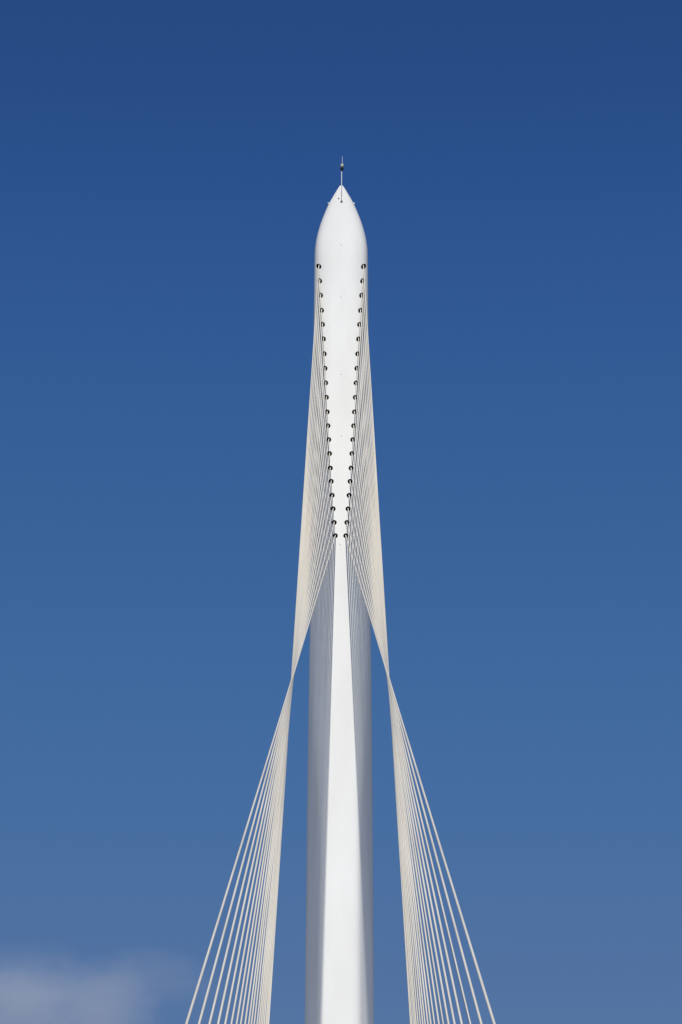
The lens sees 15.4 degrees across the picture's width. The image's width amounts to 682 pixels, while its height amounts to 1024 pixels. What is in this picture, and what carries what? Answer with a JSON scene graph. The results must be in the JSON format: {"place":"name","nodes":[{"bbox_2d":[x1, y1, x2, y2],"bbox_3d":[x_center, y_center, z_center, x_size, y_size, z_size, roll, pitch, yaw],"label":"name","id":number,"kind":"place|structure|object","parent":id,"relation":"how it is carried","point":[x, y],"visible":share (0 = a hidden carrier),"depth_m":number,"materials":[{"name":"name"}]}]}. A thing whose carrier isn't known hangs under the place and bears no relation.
{"place":"outdoors","nodes":[
{"label":"outdoors","id":0,"kind":"place"},
{"bbox_2d":[0,0,681,1023],"label":"sky","id":1,"kind":"structure","parent":0,"point":[170,172],"materials":[{"name":"blue"}]},
{"bbox_3d":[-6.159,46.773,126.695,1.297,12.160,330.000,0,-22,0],"label":"pavement","id":2,"kind":"structure","parent":0,"visible":0},
{"bbox_2d":[185,535,335,1023],"bbox_3d":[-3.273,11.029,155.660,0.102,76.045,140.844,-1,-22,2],"label":"stay cable","id":3,"kind":"object","parent":2,"relation":"attached to","point":[212,938],"visible":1,"depth_m":119.52,"materials":[{"name":"white metal"}]},
{"bbox_2d":[198,522,334,1023],"bbox_3d":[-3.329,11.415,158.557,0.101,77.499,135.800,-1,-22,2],"label":"stay cable","id":4,"kind":"object","parent":2,"relation":"attached to","point":[218,951],"visible":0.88,"depth_m":123.81,"materials":[{"name":"white metal"}]},
{"bbox_2d":[208,508,333,1023],"bbox_3d":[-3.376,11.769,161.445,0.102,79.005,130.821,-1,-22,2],"label":"stay cable","id":5,"kind":"object","parent":2,"relation":"attached to","point":[225,957],"visible":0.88,"depth_m":130.33,"materials":[{"name":"white metal"}]},
{"bbox_2d":[217,494,332,1023],"bbox_3d":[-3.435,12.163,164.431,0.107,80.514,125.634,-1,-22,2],"label":"stay cable","id":6,"kind":"object","parent":2,"relation":"attached to","point":[231,961],"visible":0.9,"depth_m":136.96,"materials":[{"name":"white metal"}]},
{"bbox_2d":[224,480,331,1023],"bbox_3d":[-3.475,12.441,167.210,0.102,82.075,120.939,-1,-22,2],"label":"stay cable","id":7,"kind":"object","parent":2,"relation":"attached to","point":[231,991],"visible":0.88,"depth_m":141.66,"materials":[{"name":"white metal"}]},
{"bbox_2d":[230,467,330,1023],"bbox_3d":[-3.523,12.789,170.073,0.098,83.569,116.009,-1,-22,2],"label":"stay cable","id":8,"kind":"object","parent":2,"relation":"attached to","point":[272,792],"visible":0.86,"depth_m":147.66,"materials":[{"name":"white metal"}]},
{"bbox_2d":[236,452,329,1023],"bbox_3d":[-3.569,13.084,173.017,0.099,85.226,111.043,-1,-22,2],"label":"stay cable","id":9,"kind":"object","parent":2,"relation":"attached to","point":[276,782],"visible":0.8,"depth_m":152.29,"materials":[{"name":"white metal"}]},
{"bbox_2d":[240,439,328,1023],"bbox_3d":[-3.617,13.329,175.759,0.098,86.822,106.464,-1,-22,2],"label":"stay cable","id":10,"kind":"object","parent":2,"relation":"attached to","point":[278,774],"visible":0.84,"depth_m":156.34,"materials":[{"name":"white metal"}]},
{"bbox_2d":[244,425,328,1023],"bbox_3d":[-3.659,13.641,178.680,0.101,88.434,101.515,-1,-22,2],"label":"stay cable","id":11,"kind":"object","parent":2,"relation":"attached to","point":[280,770],"visible":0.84,"depth_m":161.82,"materials":[{"name":"white metal"}]},
{"bbox_2d":[248,411,327,1023],"bbox_3d":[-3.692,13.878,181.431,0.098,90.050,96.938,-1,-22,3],"label":"stay cable","id":12,"kind":"object","parent":2,"relation":"attached to","point":[282,760],"visible":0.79,"depth_m":165.16,"materials":[{"name":"white metal"}]},
{"bbox_2d":[251,396,326,1023],"bbox_3d":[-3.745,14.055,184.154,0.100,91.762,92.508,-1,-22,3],"label":"stay cable","id":13,"kind":"object","parent":2,"relation":"attached to","point":[285,743],"visible":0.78,"depth_m":169.94,"materials":[{"name":"white metal"}]},
{"bbox_2d":[253,382,325,1023],"bbox_3d":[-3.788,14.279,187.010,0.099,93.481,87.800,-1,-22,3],"label":"stay cable","id":14,"kind":"object","parent":2,"relation":"attached to","point":[286,738],"visible":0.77,"depth_m":173.82,"materials":[{"name":"white metal"}]},
{"bbox_2d":[256,367,325,1023],"bbox_3d":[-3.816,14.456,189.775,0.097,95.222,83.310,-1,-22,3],"label":"stay cable","id":15,"kind":"object","parent":2,"relation":"attached to","point":[287,734],"visible":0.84,"depth_m":177.69,"materials":[{"name":"white metal"}]},
{"bbox_2d":[258,352,324,1023],"bbox_3d":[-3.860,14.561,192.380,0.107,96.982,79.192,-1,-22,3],"label":"stay cable","id":16,"kind":"object","parent":2,"relation":"attached to","point":[290,708],"visible":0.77,"depth_m":186.94,"materials":[{"name":"white metal"}]},
{"bbox_2d":[260,337,323,1023],"bbox_3d":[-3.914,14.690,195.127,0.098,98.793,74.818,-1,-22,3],"label":"stay cable","id":17,"kind":"object","parent":2,"relation":"attached to","point":[292,673],"visible":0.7,"depth_m":204.88,"materials":[{"name":"white metal"}]},
{"bbox_2d":[262,323,322,1023],"bbox_3d":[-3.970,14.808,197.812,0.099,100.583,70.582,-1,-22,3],"label":"stay cable","id":18,"kind":"object","parent":2,"relation":"attached to","point":[292,669],"visible":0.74,"depth_m":210.20,"materials":[{"name":"white metal"}]},
{"bbox_2d":[265,294,320,1023],"bbox_3d":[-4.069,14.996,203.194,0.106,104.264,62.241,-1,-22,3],"label":"stay cable","id":19,"kind":"object","parent":2,"relation":"attached to","point":[293,652],"visible":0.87,"depth_m":214.68,"materials":[{"name":"white metal"}]},
{"bbox_2d":[264,309,321,1023],"bbox_3d":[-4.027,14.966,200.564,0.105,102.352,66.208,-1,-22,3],"label":"stay cable","id":20,"kind":"object","parent":2,"relation":"attached to","point":[292,665],"visible":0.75,"depth_m":212.15,"materials":[{"name":"white metal"}]},
{"bbox_2d":[268,265,318,1023],"bbox_3d":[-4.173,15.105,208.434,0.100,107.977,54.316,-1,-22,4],"label":"stay cable","id":21,"kind":"object","parent":2,"relation":"attached to","point":[295,614],"visible":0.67,"depth_m":224.17,"materials":[{"name":"white metal"}]},
{"bbox_2d":[267,279,319,1023],"bbox_3d":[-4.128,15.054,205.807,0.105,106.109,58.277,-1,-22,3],"label":"stay cable","id":22,"kind":"object","parent":2,"relation":"attached to","point":[297,595],"visible":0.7,"depth_m":223.86,"materials":[{"name":"white metal"}]},
{"bbox_3d":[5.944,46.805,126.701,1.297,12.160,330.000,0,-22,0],"label":"pavement","id":23,"kind":"structure","parent":0,"visible":0},
{"bbox_2d":[363,265,410,1023],"bbox_3d":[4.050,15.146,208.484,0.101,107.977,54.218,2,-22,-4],"label":"stay cable","id":24,"kind":"object","parent":23,"relation":"attached to","point":[386,629],"visible":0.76,"depth_m":223.37,"materials":[{"name":"white metal"}]},
{"bbox_2d":[362,279,411,1023],"bbox_3d":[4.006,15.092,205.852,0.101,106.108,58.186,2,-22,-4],"label":"stay cable","id":25,"kind":"object","parent":23,"relation":"attached to","point":[384,603],"visible":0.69,"depth_m":223.56,"materials":[{"name":"white metal"}]},
{"bbox_2d":[361,294,413,1023],"bbox_3d":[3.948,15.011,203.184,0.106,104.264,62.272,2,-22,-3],"label":"stay cable","id":26,"kind":"object","parent":23,"relation":"attached to","point":[387,656],"visible":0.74,"depth_m":214.13,"materials":[{"name":"white metal"}]},
{"bbox_2d":[360,309,414,1023],"bbox_3d":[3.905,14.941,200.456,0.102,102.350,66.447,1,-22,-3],"label":"stay cable","id":27,"kind":"object","parent":23,"relation":"attached to","point":[384,621],"visible":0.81,"depth_m":217.78,"materials":[{"name":"white metal"}]},
{"bbox_2d":[359,323,416,1023],"bbox_3d":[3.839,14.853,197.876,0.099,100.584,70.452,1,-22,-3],"label":"stay cable","id":28,"kind":"object","parent":23,"relation":"attached to","point":[389,703],"visible":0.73,"depth_m":203.25,"materials":[{"name":"white metal"}]},
{"bbox_2d":[358,338,418,1023],"bbox_3d":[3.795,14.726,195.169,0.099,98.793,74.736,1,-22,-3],"label":"stay cable","id":29,"kind":"object","parent":23,"relation":"attached to","point":[390,714],"visible":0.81,"depth_m":188.34,"materials":[{"name":"white metal"}]},
{"bbox_2d":[357,352,420,1023],"bbox_3d":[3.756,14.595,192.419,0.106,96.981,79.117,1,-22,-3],"label":"stay cable","id":30,"kind":"object","parent":23,"relation":"attached to","point":[391,721],"visible":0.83,"depth_m":181.90,"materials":[{"name":"white metal"}]},
{"bbox_2d":[356,367,423,1023],"bbox_3d":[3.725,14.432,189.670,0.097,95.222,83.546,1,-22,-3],"label":"stay cable","id":31,"kind":"object","parent":23,"relation":"attached to","point":[392,729],"visible":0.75,"depth_m":179.70,"materials":[{"name":"white metal"}]},
{"bbox_2d":[355,382,425,1023],"bbox_3d":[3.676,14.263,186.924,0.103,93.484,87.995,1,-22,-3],"label":"stay cable","id":32,"kind":"object","parent":23,"relation":"attached to","point":[393,738],"visible":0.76,"depth_m":173.64,"materials":[{"name":"white metal"}]},
{"bbox_2d":[355,396,428,1023],"bbox_3d":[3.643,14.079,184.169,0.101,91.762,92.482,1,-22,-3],"label":"stay cable","id":33,"kind":"object","parent":23,"relation":"attached to","point":[394,742],"visible":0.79,"depth_m":169.09,"materials":[{"name":"white metal"}]},
{"bbox_2d":[354,411,431,1023],"bbox_3d":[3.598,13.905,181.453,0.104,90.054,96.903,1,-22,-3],"label":"stay cable","id":34,"kind":"object","parent":23,"relation":"attached to","point":[397,762],"visible":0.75,"depth_m":164.87,"materials":[{"name":"white metal"}]},
{"bbox_2d":[350,467,449,1023],"bbox_3d":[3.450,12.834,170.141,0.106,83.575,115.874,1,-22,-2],"label":"stay cable","id":35,"kind":"object","parent":23,"relation":"attached to","point":[442,989],"visible":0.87,"depth_m":147.53,"materials":[{"name":"white metal"}]},
{"bbox_2d":[350,481,455,1023],"bbox_3d":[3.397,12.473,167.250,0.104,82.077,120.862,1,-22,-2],"label":"stay cable","id":36,"kind":"object","parent":23,"relation":"attached to","point":[447,987],"visible":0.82,"depth_m":142.16,"materials":[{"name":"white metal"}]},
{"bbox_2d":[349,495,462,1023],"bbox_3d":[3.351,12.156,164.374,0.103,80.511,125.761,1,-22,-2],"label":"stay cable","id":37,"kind":"object","parent":23,"relation":"attached to","point":[450,971],"visible":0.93,"depth_m":136.46,"materials":[{"name":"white metal"}]},
{"bbox_2d":[347,508,470,1023],"bbox_3d":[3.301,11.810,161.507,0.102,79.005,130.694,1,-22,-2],"label":"stay cable","id":38,"kind":"object","parent":23,"relation":"attached to","point":[455,962],"visible":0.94,"depth_m":131.01,"materials":[{"name":"white metal"}]},
{"bbox_2d":[346,522,482,1023],"bbox_3d":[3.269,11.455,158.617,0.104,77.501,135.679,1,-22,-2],"label":"stay cable","id":39,"kind":"object","parent":23,"relation":"attached to","point":[459,943],"visible":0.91,"depth_m":124.39,"materials":[{"name":"white metal"}]},
{"bbox_2d":[345,535,495,1023],"bbox_3d":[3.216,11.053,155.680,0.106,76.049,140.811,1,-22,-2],"label":"stay cable","id":40,"kind":"object","parent":23,"relation":"attached to","point":[465,929],"visible":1,"depth_m":119.72,"materials":[{"name":"white metal"}]},
{"bbox_3d":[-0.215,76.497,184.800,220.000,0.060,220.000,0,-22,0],"label":"plaza","id":41,"kind":"structure","parent":0,"visible":0},
{"bbox_2d":[305,185,373,1023],"bbox_3d":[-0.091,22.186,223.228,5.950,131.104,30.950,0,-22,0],"label":"pylon","id":42,"kind":"object","parent":41,"relation":"on","point":[339,968],"visible":0.81,"depth_m":226.09,"materials":[{"name":"white paint"}]},
{"bbox_2d":[340,157,343,201],"bbox_3d":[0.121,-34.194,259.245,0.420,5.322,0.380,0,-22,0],"label":"lightning rod","id":43,"kind":"object","parent":42,"relation":"attached to","point":[341,169],"visible":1,"depth_m":259.39,"materials":[{"name":"white metal"}]},
{"bbox_2d":[353,425,434,1023],"bbox_3d":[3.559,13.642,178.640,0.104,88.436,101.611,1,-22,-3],"label":"stay cable","id":44,"kind":"object","parent":42,"relation":"attached to","point":[400,770],"visible":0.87,"depth_m":161.98,"materials":[{"name":"white metal"}]},
{"bbox_2d":[352,439,439,1023],"bbox_3d":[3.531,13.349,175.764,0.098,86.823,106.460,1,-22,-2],"label":"stay cable","id":45,"kind":"object","parent":42,"relation":"attached to","point":[402,776],"visible":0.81,"depth_m":155.43,"materials":[{"name":"white metal"}]},
{"bbox_2d":[351,453,443,1023],"bbox_3d":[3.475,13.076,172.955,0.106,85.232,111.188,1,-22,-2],"label":"stay cable","id":46,"kind":"object","parent":42,"relation":"attached to","point":[441,1014],"visible":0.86,"depth_m":152.29,"materials":[{"name":"white metal"}]}
]}

